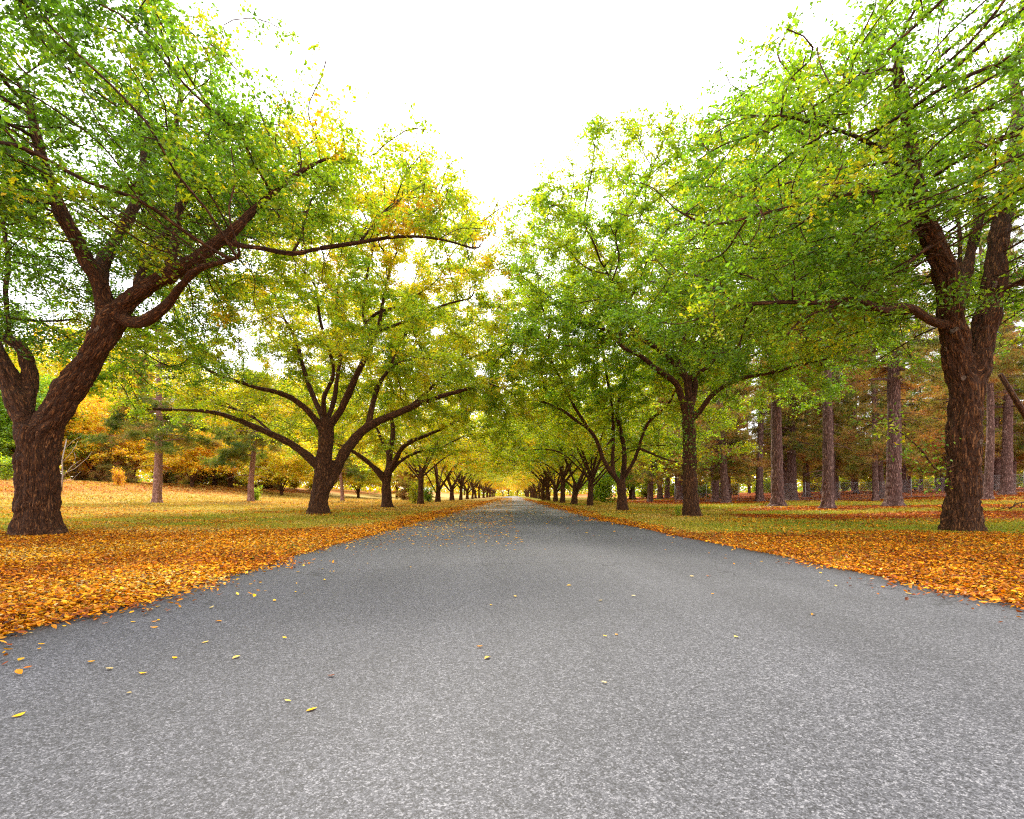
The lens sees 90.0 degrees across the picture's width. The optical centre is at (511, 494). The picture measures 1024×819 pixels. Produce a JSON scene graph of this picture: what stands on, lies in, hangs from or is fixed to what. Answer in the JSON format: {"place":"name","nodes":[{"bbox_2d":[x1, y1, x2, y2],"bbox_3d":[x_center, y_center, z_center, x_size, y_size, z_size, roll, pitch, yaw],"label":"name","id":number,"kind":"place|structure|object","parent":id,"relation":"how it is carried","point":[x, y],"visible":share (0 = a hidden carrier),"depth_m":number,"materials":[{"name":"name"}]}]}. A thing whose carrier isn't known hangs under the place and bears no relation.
{"place":"outdoors","nodes":[
{"label":"outdoors","id":0,"kind":"place"},
{"bbox_2d":[0,496,1023,818],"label":"road","id":1,"kind":"structure","parent":0,"point":[622,676],"depth_m":2.58,"materials":[{"name":"grey asphalt"}]},
{"bbox_2d":[14,498,820,715],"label":"scattered leaves","id":2,"kind":"object","parent":1,"relation":"on","point":[486,507],"visible":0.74,"depth_m":15.24,"materials":[{"name":"orange plant"}]},
{"bbox_2d":[0,478,1023,629],"bbox_3d":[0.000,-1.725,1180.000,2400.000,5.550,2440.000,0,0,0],"label":"ground","id":3,"kind":"structure","parent":0,"point":[363,494],"depth_m":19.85,"materials":[{"name":"orange plant"}]},
{"bbox_2d":[0,453,13,479],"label":"shrub","id":4,"kind":"object","parent":3,"relation":"on","point":[6,471],"visible":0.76,"depth_m":43.85,"materials":[{"name":"green plant"}]},
{"bbox_2d":[0,392,46,455],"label":"green tree","id":5,"kind":"object","parent":3,"relation":"on","point":[2,417],"visible":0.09,"depth_m":54.15,"materials":[{"name":"green plant"}]},
{"bbox_2d":[0,371,96,464],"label":"green tree","id":6,"kind":"object","parent":3,"relation":"on","point":[5,450],"visible":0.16,"depth_m":57.50,"materials":[{"name":"green plant"}]},
{"bbox_2d":[61,436,91,489],"bbox_3d":[-34.122,-2.402,40.051,2.276,4.411,0.200,0,0,-4],"label":"dead branch","id":7,"kind":"object","parent":3,"relation":"on","point":[62,461],"visible":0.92,"depth_m":39.99,"materials":[{"name":"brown wood"}]},
{"bbox_2d":[60,433,101,480],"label":"bush","id":8,"kind":"object","parent":3,"relation":"on","point":[82,475],"visible":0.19,"depth_m":66.74,"materials":[{"name":"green plant"}]},
{"bbox_2d":[4,322,177,466],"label":"autumn tree","id":9,"kind":"object","parent":3,"relation":"on","point":[58,368],"visible":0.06,"depth_m":74.47,"materials":[{"name":"yellow plant"}]},
{"bbox_2d":[60,393,150,480],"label":"autumn tree","id":10,"kind":"object","parent":3,"relation":"on","point":[93,418],"visible":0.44,"depth_m":59.48,"materials":[{"name":"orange plant"}]},
{"bbox_2d":[86,436,139,482],"bbox_3d":[-46.296,-4.003,60.189,5.735,6.091,5.417,0,0,0],"label":"bush","id":11,"kind":"object","parent":3,"relation":"on","point":[105,468],"visible":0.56,"depth_m":59.15,"materials":[{"name":"green plant"}]},
{"bbox_2d":[109,466,126,485],"bbox_3d":[-39.969,-1.795,52.062,1.367,2.204,1.448,0,0,-23],"label":"shrub","id":12,"kind":"object","parent":3,"relation":"on","point":[119,478],"visible":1,"depth_m":51.95,"materials":[{"name":"orange plant"}]},
{"bbox_2d":[75,422,173,476],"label":"autumn tree","id":13,"kind":"object","parent":3,"relation":"on","point":[139,450],"visible":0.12,"depth_m":63.09,"materials":[{"name":"orange plant"}]},
{"bbox_2d":[73,350,220,462],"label":"autumn tree","id":14,"kind":"object","parent":3,"relation":"on","point":[161,380],"depth_m":88.16,"materials":[{"name":"yellow plant"}]},
{"bbox_2d":[78,324,243,502],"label":"pine tree","id":15,"kind":"object","parent":3,"relation":"on","point":[160,444],"visible":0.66,"depth_m":35.39,"materials":[{"name":"green plant"}]},
{"bbox_2d":[152,456,198,484],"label":"bush","id":16,"kind":"object","parent":3,"relation":"on","point":[168,477],"visible":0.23,"depth_m":80.21,"materials":[{"name":"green plant"}]},
{"bbox_2d":[137,421,243,486],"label":"autumn tree","id":17,"kind":"object","parent":3,"relation":"on","point":[192,464],"visible":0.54,"depth_m":62.60,"materials":[{"name":"yellow plant"}]},
{"bbox_2d":[9,458,406,493],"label":"wood","id":18,"kind":"object","parent":3,"relation":"on","point":[145,476],"visible":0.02,"depth_m":138.10,"materials":[{"name":"yellow plant"}]},
{"bbox_2d":[178,463,246,486],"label":"bush","id":19,"kind":"object","parent":3,"relation":"on","point":[218,480],"visible":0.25,"depth_m":77.32,"materials":[{"name":"green plant"}]},
{"bbox_2d":[174,395,290,487],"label":"autumn tree","id":20,"kind":"object","parent":3,"relation":"on","point":[230,481],"visible":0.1,"depth_m":72.61,"materials":[{"name":"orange plant"}]},
{"bbox_2d":[197,372,292,500],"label":"pine tree","id":21,"kind":"object","parent":3,"relation":"on","point":[244,455],"visible":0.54,"depth_m":45.23,"materials":[{"name":"green plant"}]},
{"bbox_2d":[210,364,316,458],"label":"autumn tree","id":22,"kind":"object","parent":3,"relation":"on","point":[228,389],"visible":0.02,"depth_m":95.94,"materials":[{"name":"yellow plant"}]},
{"bbox_2d":[245,463,283,489],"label":"bush","id":23,"kind":"object","parent":3,"relation":"on","point":[264,486],"visible":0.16,"depth_m":83.20,"materials":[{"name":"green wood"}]},
{"bbox_2d":[0,0,551,535],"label":"elm tree","id":24,"kind":"object","parent":3,"relation":"on","point":[170,154],"visible":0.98,"depth_m":12.06,"materials":[{"name":"green plant"}]},
{"bbox_2d":[236,435,315,494],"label":"autumn tree","id":25,"kind":"object","parent":3,"relation":"on","point":[273,463],"visible":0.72,"depth_m":68.20,"materials":[{"name":"yellow plant"}]},
{"bbox_2d":[75,98,545,514],"bbox_3d":[-8.537,-6.972,24.936,20.905,16.756,21.020,0,0,0],"label":"elm tree","id":26,"kind":"object","parent":3,"relation":"on","point":[326,468],"visible":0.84,"depth_m":23.91,"materials":[{"name":"green plant"}]},
{"bbox_2d":[255,380,384,470],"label":"autumn tree","id":27,"kind":"object","parent":3,"relation":"on","point":[304,439],"visible":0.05,"depth_m":84.36,"materials":[{"name":"yellow plant"}]},
{"bbox_2d":[332,423,367,500],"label":"pine tree","id":28,"kind":"object","parent":3,"relation":"on","point":[351,472],"visible":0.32,"depth_m":59.80,"materials":[{"name":"green plant"}]},
{"bbox_2d":[332,447,393,497],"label":"autumn tree","id":29,"kind":"object","parent":3,"relation":"on","point":[373,479],"visible":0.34,"depth_m":83.09,"materials":[{"name":"yellow plant"}]},
{"bbox_2d":[248,276,539,507],"bbox_3d":[-8.017,-6.742,37.904,20.284,16.359,20.186,0,0,0],"label":"elm tree","id":30,"kind":"object","parent":3,"relation":"on","point":[388,445],"visible":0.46,"depth_m":37.65,"materials":[{"name":"green plant"}]},
{"bbox_2d":[372,450,428,496],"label":"autumn tree","id":31,"kind":"object","parent":3,"relation":"on","point":[393,483],"visible":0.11,"depth_m":107.72,"materials":[{"name":"yellow plant"}]},
{"bbox_2d":[391,467,425,499],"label":"evergreen tree","id":32,"kind":"object","parent":3,"relation":"on","point":[401,494],"visible":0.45,"depth_m":81.05,"materials":[{"name":"plant"}]},
{"bbox_2d":[405,477,424,503],"bbox_3d":[-10.550,-0.360,55.953,2.354,3.306,2.221,0,0,-1],"label":"shrub","id":33,"kind":"object","parent":3,"relation":"on","point":[413,494],"visible":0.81,"depth_m":55.73,"materials":[{"name":"green plant"}]},
{"bbox_2d":[333,363,507,503],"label":"elm tree","id":34,"kind":"object","parent":3,"relation":"on","point":[420,472],"visible":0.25,"depth_m":51.33,"materials":[{"name":"green plant"}]},
{"bbox_2d":[424,483,436,501],"bbox_3d":[-10.159,-0.071,62.043,2.172,2.543,2.050,0,0,-1],"label":"shrub","id":35,"kind":"object","parent":3,"relation":"on","point":[428,496],"visible":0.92,"depth_m":61.76,"materials":[{"name":"green plant"}]},
{"bbox_2d":[356,406,518,501],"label":"elm tree","id":36,"kind":"object","parent":3,"relation":"on","point":[437,491],"visible":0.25,"depth_m":62.40,"materials":[{"name":"green plant"}]},
{"bbox_2d":[392,414,515,500],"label":"elm tree","id":37,"kind":"object","parent":3,"relation":"on","point":[451,489],"visible":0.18,"depth_m":76.67,"materials":[{"name":"green plant"}]},
{"bbox_2d":[402,429,509,499],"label":"elm tree","id":38,"kind":"object","parent":3,"relation":"on","point":[461,487],"visible":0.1,"depth_m":89.62,"materials":[{"name":"green plant"}]},
{"bbox_2d":[426,439,509,498],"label":"elm tree","id":39,"kind":"object","parent":3,"relation":"on","point":[467,490],"visible":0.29,"depth_m":102.82,"materials":[{"name":"yellow plant"}]},
{"bbox_2d":[441,469,504,497],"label":"elm tree","id":40,"kind":"object","parent":3,"relation":"on","point":[494,484],"visible":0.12,"depth_m":128.61,"materials":[{"name":"yellow plant"}]},
{"bbox_2d":[441,459,509,498],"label":"elm tree","id":41,"kind":"object","parent":3,"relation":"on","point":[473,489],"visible":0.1,"depth_m":115.85,"materials":[{"name":"green plant"}]},
{"bbox_2d":[425,479,587,495],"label":"wood","id":42,"kind":"object","parent":3,"relation":"on","point":[499,493],"visible":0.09,"depth_m":355.44,"materials":[{"name":"yellow plant"}]},
{"bbox_2d":[0,548,1023,673],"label":"fallen leaves","id":43,"kind":"object","parent":3,"relation":"on","point":[53,596],"visible":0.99,"depth_m":6.01,"materials":[{"name":"orange plant"}]},
{"bbox_2d":[0,480,1023,554],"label":"fallen leaves","id":44,"kind":"object","parent":3,"relation":"on","point":[98,541],"visible":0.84,"depth_m":12.05,"materials":[{"name":"orange plant"}]},
{"bbox_2d":[0,478,1023,522],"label":"needle litter","id":45,"kind":"object","parent":3,"relation":"on","point":[1011,516],"visible":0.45,"depth_m":32.35,"materials":[{"name":"brown plant"}]},
{"bbox_2d":[503,472,573,498],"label":"elm tree","id":46,"kind":"object","parent":3,"relation":"on","point":[523,481],"visible":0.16,"depth_m":103.48,"materials":[{"name":"yellow plant"}]},
{"bbox_2d":[500,467,586,499],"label":"elm tree","id":47,"kind":"object","parent":3,"relation":"on","point":[517,476],"visible":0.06,"depth_m":91.29,"materials":[{"name":"green plant"}]},
{"bbox_2d":[487,423,601,500],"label":"elm tree","id":48,"kind":"object","parent":3,"relation":"on","point":[545,484],"visible":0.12,"depth_m":73.91,"materials":[{"name":"green plant"}]},
{"bbox_2d":[492,454,598,500],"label":"elm tree","id":49,"kind":"object","parent":3,"relation":"on","point":[543,491],"visible":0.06,"depth_m":82.74,"materials":[{"name":"green plant"}]},
{"bbox_2d":[484,405,621,501],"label":"elm tree","id":50,"kind":"object","parent":3,"relation":"on","point":[555,489],"visible":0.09,"depth_m":64.86,"materials":[{"name":"green plant"}]},
{"bbox_2d":[475,400,642,502],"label":"elm tree","id":51,"kind":"object","parent":3,"relation":"on","point":[563,473],"visible":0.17,"depth_m":55.63,"materials":[{"name":"green plant"}]},
{"bbox_2d":[478,382,668,504],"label":"elm tree","id":52,"kind":"object","parent":3,"relation":"on","point":[578,486],"visible":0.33,"depth_m":48.08,"materials":[{"name":"green plant"}]},
{"bbox_2d":[484,356,705,505],"bbox_3d":[6.869,-5.242,41.824,17.355,13.180,16.428,0,0,33],"label":"elm tree","id":53,"kind":"object","parent":3,"relation":"on","point":[590,476],"visible":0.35,"depth_m":41.02,"materials":[{"name":"green plant"}]},
{"bbox_2d":[593,470,616,502],"bbox_3d":[10.936,-0.748,60.161,3.758,4.196,3.983,0,0,-7],"label":"shrub","id":54,"kind":"object","parent":3,"relation":"on","point":[603,491],"visible":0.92,"depth_m":59.71,"materials":[{"name":"green plant"}]},
{"bbox_2d":[463,219,766,509],"bbox_3d":[6.242,-6.498,31.272,18.449,15.833,17.727,0,0,0],"label":"elm tree","id":55,"kind":"object","parent":3,"relation":"on","point":[564,398],"visible":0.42,"depth_m":30.29,"materials":[{"name":"green plant"}]},
{"bbox_2d":[595,450,668,498],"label":"green tree","id":56,"kind":"object","parent":3,"relation":"on","point":[618,473],"visible":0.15,"depth_m":86.21,"materials":[{"name":"green plant"}]},
{"bbox_2d":[635,483,656,497],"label":"bush","id":57,"kind":"object","parent":3,"relation":"on","point":[643,493],"visible":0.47,"depth_m":97.53,"materials":[{"name":"green plant"}]},
{"bbox_2d":[616,307,681,501],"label":"pine tree","id":58,"kind":"object","parent":3,"relation":"on","point":[650,486],"visible":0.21,"depth_m":60.86,"materials":[{"name":"green plant"}]},
{"bbox_2d":[629,349,680,500],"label":"pine tree","id":59,"kind":"object","parent":3,"relation":"on","point":[642,481],"visible":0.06,"depth_m":68.53,"materials":[{"name":"green plant"}]},
{"bbox_2d":[639,402,676,498],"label":"pine tree","id":60,"kind":"object","parent":3,"relation":"on","point":[659,492],"visible":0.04,"depth_m":77.69,"materials":[{"name":"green plant"}]},
{"bbox_2d":[646,334,712,499],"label":"pine tree","id":61,"kind":"object","parent":3,"relation":"on","point":[679,482],"visible":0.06,"depth_m":71.81,"materials":[{"name":"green plant"}]},
{"bbox_2d":[662,320,709,478],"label":"pine tree","id":62,"kind":"object","parent":3,"relation":"on","point":[671,473],"visible":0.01,"depth_m":64.81,"materials":[{"name":"green plant"}]},
{"bbox_2d":[468,89,930,516],"bbox_3d":[7.518,-6.952,23.687,19.182,16.764,18.994,0,0,0],"label":"elm tree","id":63,"kind":"object","parent":3,"relation":"on","point":[622,227],"visible":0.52,"depth_m":21.97,"materials":[{"name":"green plant"}]},
{"bbox_2d":[698,481,711,497],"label":"bush","id":64,"kind":"object","parent":3,"relation":"on","point":[703,488],"visible":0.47,"depth_m":91.93,"materials":[{"name":"green plant"}]},
{"bbox_2d":[675,393,750,500],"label":"pine tree","id":65,"kind":"object","parent":3,"relation":"on","point":[739,471],"visible":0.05,"depth_m":60.35,"materials":[{"name":"green plant"}]},
{"bbox_2d":[665,337,766,501],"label":"pine tree","id":66,"kind":"object","parent":3,"relation":"on","point":[716,475],"visible":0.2,"depth_m":52.26,"materials":[{"name":"green plant"}]},
{"bbox_2d":[697,404,747,497],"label":"pine tree","id":67,"kind":"object","parent":3,"relation":"on","point":[706,479],"visible":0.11,"depth_m":73.06,"materials":[{"name":"green plant"}]},
{"bbox_2d":[677,332,770,502],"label":"pine tree","id":68,"kind":"object","parent":3,"relation":"on","point":[725,495],"visible":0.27,"depth_m":48.50,"materials":[{"name":"green plant"}]},
{"bbox_2d":[707,425,755,497],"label":"pine tree","id":69,"kind":"object","parent":3,"relation":"on","point":[741,480],"visible":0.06,"depth_m":81.08,"materials":[{"name":"green plant"}]},
{"bbox_2d":[715,329,803,501],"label":"pine tree","id":70,"kind":"object","parent":3,"relation":"on","point":[759,493],"visible":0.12,"depth_m":52.38,"materials":[{"name":"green plant"}]},
{"bbox_2d":[724,163,821,506],"bbox_3d":[18.938,-11.534,37.159,9.771,25.468,7.181,0,0,-62],"label":"pine tree","id":71,"kind":"object","parent":3,"relation":"on","point":[777,484],"visible":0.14,"depth_m":36.80,"materials":[{"name":"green plant"}]},
{"bbox_2d":[742,354,809,483],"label":"pine tree","id":72,"kind":"object","parent":3,"relation":"on","point":[766,475],"visible":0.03,"depth_m":66.09,"materials":[{"name":"green plant"}]},
{"bbox_2d":[749,350,822,498],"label":"pine tree","id":73,"kind":"object","parent":3,"relation":"on","point":[802,456],"visible":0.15,"depth_m":59.21,"materials":[{"name":"green plant"}]},
{"bbox_2d":[743,378,856,499],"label":"pine tree","id":74,"kind":"object","parent":3,"relation":"on","point":[789,440],"visible":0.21,"depth_m":55.20,"materials":[{"name":"green plant"}]},
{"bbox_2d":[797,475,821,491],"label":"bush","id":75,"kind":"object","parent":3,"relation":"on","point":[815,488],"visible":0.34,"depth_m":91.41,"materials":[{"name":"green plant"}]},
{"bbox_2d":[602,0,1023,531],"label":"elm tree","id":76,"kind":"object","parent":3,"relation":"on","point":[966,357],"visible":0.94,"depth_m":11.45,"materials":[{"name":"green plant"}]},
{"bbox_2d":[610,453,1022,496],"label":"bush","id":77,"kind":"object","parent":3,"relation":"on","point":[745,489],"visible":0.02,"depth_m":139.35,"materials":[{"name":"green plant"}]},
{"bbox_2d":[796,379,841,496],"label":"pine tree","id":78,"kind":"object","parent":3,"relation":"on","point":[807,468],"visible":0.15,"depth_m":67.83,"materials":[{"name":"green plant"}]},
{"bbox_2d":[795,272,866,500],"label":"pine tree","id":79,"kind":"object","parent":3,"relation":"on","point":[836,418],"visible":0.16,"depth_m":49.97,"materials":[{"name":"green plant"}]},
{"bbox_2d":[797,364,871,497],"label":"pine tree","id":80,"kind":"object","parent":3,"relation":"on","point":[839,460],"visible":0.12,"depth_m":58.96,"materials":[{"name":"green plant"}]},
{"bbox_2d":[763,107,906,508],"bbox_3d":[18.341,-11.076,30.287,7.799,24.519,7.148,0,0,10],"label":"pine tree","id":81,"kind":"object","parent":3,"relation":"on","point":[827,481],"visible":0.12,"depth_m":30.11,"materials":[{"name":"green plant"}]},
{"bbox_2d":[808,371,864,480],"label":"pine tree","id":82,"kind":"object","parent":3,"relation":"on","point":[849,474],"visible":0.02,"depth_m":69.92,"materials":[{"name":"green plant"}]},
{"bbox_2d":[839,477,850,491],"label":"bush","id":83,"kind":"object","parent":3,"relation":"on","point":[843,481],"visible":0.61,"depth_m":104.96,"materials":[{"name":"green plant"}]},
{"bbox_2d":[675,474,1023,501],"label":"wire fence","id":84,"kind":"object","parent":3,"relation":"on","point":[821,490],"visible":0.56,"depth_m":52.50,"materials":[{"name":"grey metal"}]},
{"bbox_2d":[839,393,885,492],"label":"pine tree","id":85,"kind":"object","parent":3,"relation":"on","point":[854,480],"visible":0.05,"depth_m":72.18,"materials":[{"name":"green plant"}]},
{"bbox_2d":[833,256,931,500],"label":"pine tree","id":86,"kind":"object","parent":3,"relation":"on","point":[875,449],"visible":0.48,"depth_m":46.75,"materials":[{"name":"green plant"}]},
{"bbox_2d":[836,327,933,498],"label":"pine tree","id":87,"kind":"object","parent":3,"relation":"on","point":[881,472],"visible":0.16,"depth_m":53.90,"materials":[{"name":"green plant"}]},
{"bbox_2d":[815,100,971,505],"bbox_3d":[24.187,-12.203,32.889,8.019,26.528,7.580,0,0,37],"label":"pine tree","id":88,"kind":"object","parent":3,"relation":"on","point":[897,389],"visible":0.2,"depth_m":32.30,"materials":[{"name":"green plant"}]},
{"bbox_2d":[864,317,941,492],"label":"pine tree","id":89,"kind":"object","parent":3,"relation":"on","point":[904,468],"visible":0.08,"depth_m":64.62,"materials":[{"name":"green plant"}]},
{"bbox_2d":[884,359,934,490],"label":"pine tree","id":90,"kind":"object","parent":3,"relation":"on","point":[909,474],"visible":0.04,"depth_m":79.17,"materials":[{"name":"green plant"}]},
{"bbox_2d":[906,475,930,490],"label":"bush","id":91,"kind":"object","parent":3,"relation":"on","point":[914,483],"visible":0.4,"depth_m":102.30,"materials":[{"name":"green plant"}]},
{"bbox_2d":[906,359,939,490],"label":"pine tree","id":92,"kind":"object","parent":3,"relation":"on","point":[922,476],"visible":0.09,"depth_m":74.38,"materials":[{"name":"green plant"}]},
{"bbox_2d":[913,391,946,490],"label":"pine tree","id":93,"kind":"object","parent":3,"relation":"on","point":[941,485],"visible":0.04,"depth_m":69.92,"materials":[{"name":"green plant"}]},
{"bbox_2d":[906,333,985,492],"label":"pine tree","id":94,"kind":"object","parent":3,"relation":"on","point":[924,464],"visible":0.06,"depth_m":57.16,"materials":[{"name":"green plant"}]},
{"bbox_2d":[902,297,1001,495],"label":"pine tree","id":95,"kind":"object","parent":3,"relation":"on","point":[937,405],"visible":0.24,"depth_m":53.06,"materials":[{"name":"green plant"}]},
{"bbox_2d":[930,209,1023,499],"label":"pine tree","id":96,"kind":"object","parent":3,"relation":"on","point":[1016,354],"visible":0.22,"depth_m":41.52,"materials":[{"name":"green plant"}]},
{"bbox_2d":[975,207,1023,494],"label":"pine tree","id":97,"kind":"object","parent":3,"relation":"on","point":[1007,478],"visible":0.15,"depth_m":46.69,"materials":[{"name":"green plant"}]},
{"bbox_2d":[981,330,1023,489],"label":"pine tree","id":98,"kind":"object","parent":3,"relation":"on","point":[1014,466],"visible":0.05,"depth_m":68.93,"materials":[{"name":"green plant"}]},
{"bbox_2d":[982,298,1023,490],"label":"pine tree","id":99,"kind":"object","parent":3,"relation":"on","point":[997,464],"visible":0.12,"depth_m":55.91,"materials":[{"name":"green plant"}]},
{"bbox_2d":[983,325,1023,488],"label":"pine tree","id":100,"kind":"object","parent":3,"relation":"on","point":[1014,424],"visible":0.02,"depth_m":58.86,"materials":[{"name":"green plant"}]},
{"bbox_2d":[998,373,1023,418],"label":"leaning log","id":101,"kind":"object","parent":3,"relation":"on","point":[1012,394],"visible":1,"depth_m":20.94,"materials":[{"name":"brown wood"}]},
{"bbox_2d":[1013,397,1023,459],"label":"pine tree","id":102,"kind":"object","parent":3,"relation":"on","point":[1021,450],"visible":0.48,"depth_m":54.32,"materials":[{"name":"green plant"}]},
{"bbox_2d":[0,0,1023,493],"label":"sky","id":103,"kind":"structure","parent":0,"point":[509,85],"materials":[{"name":"white"}]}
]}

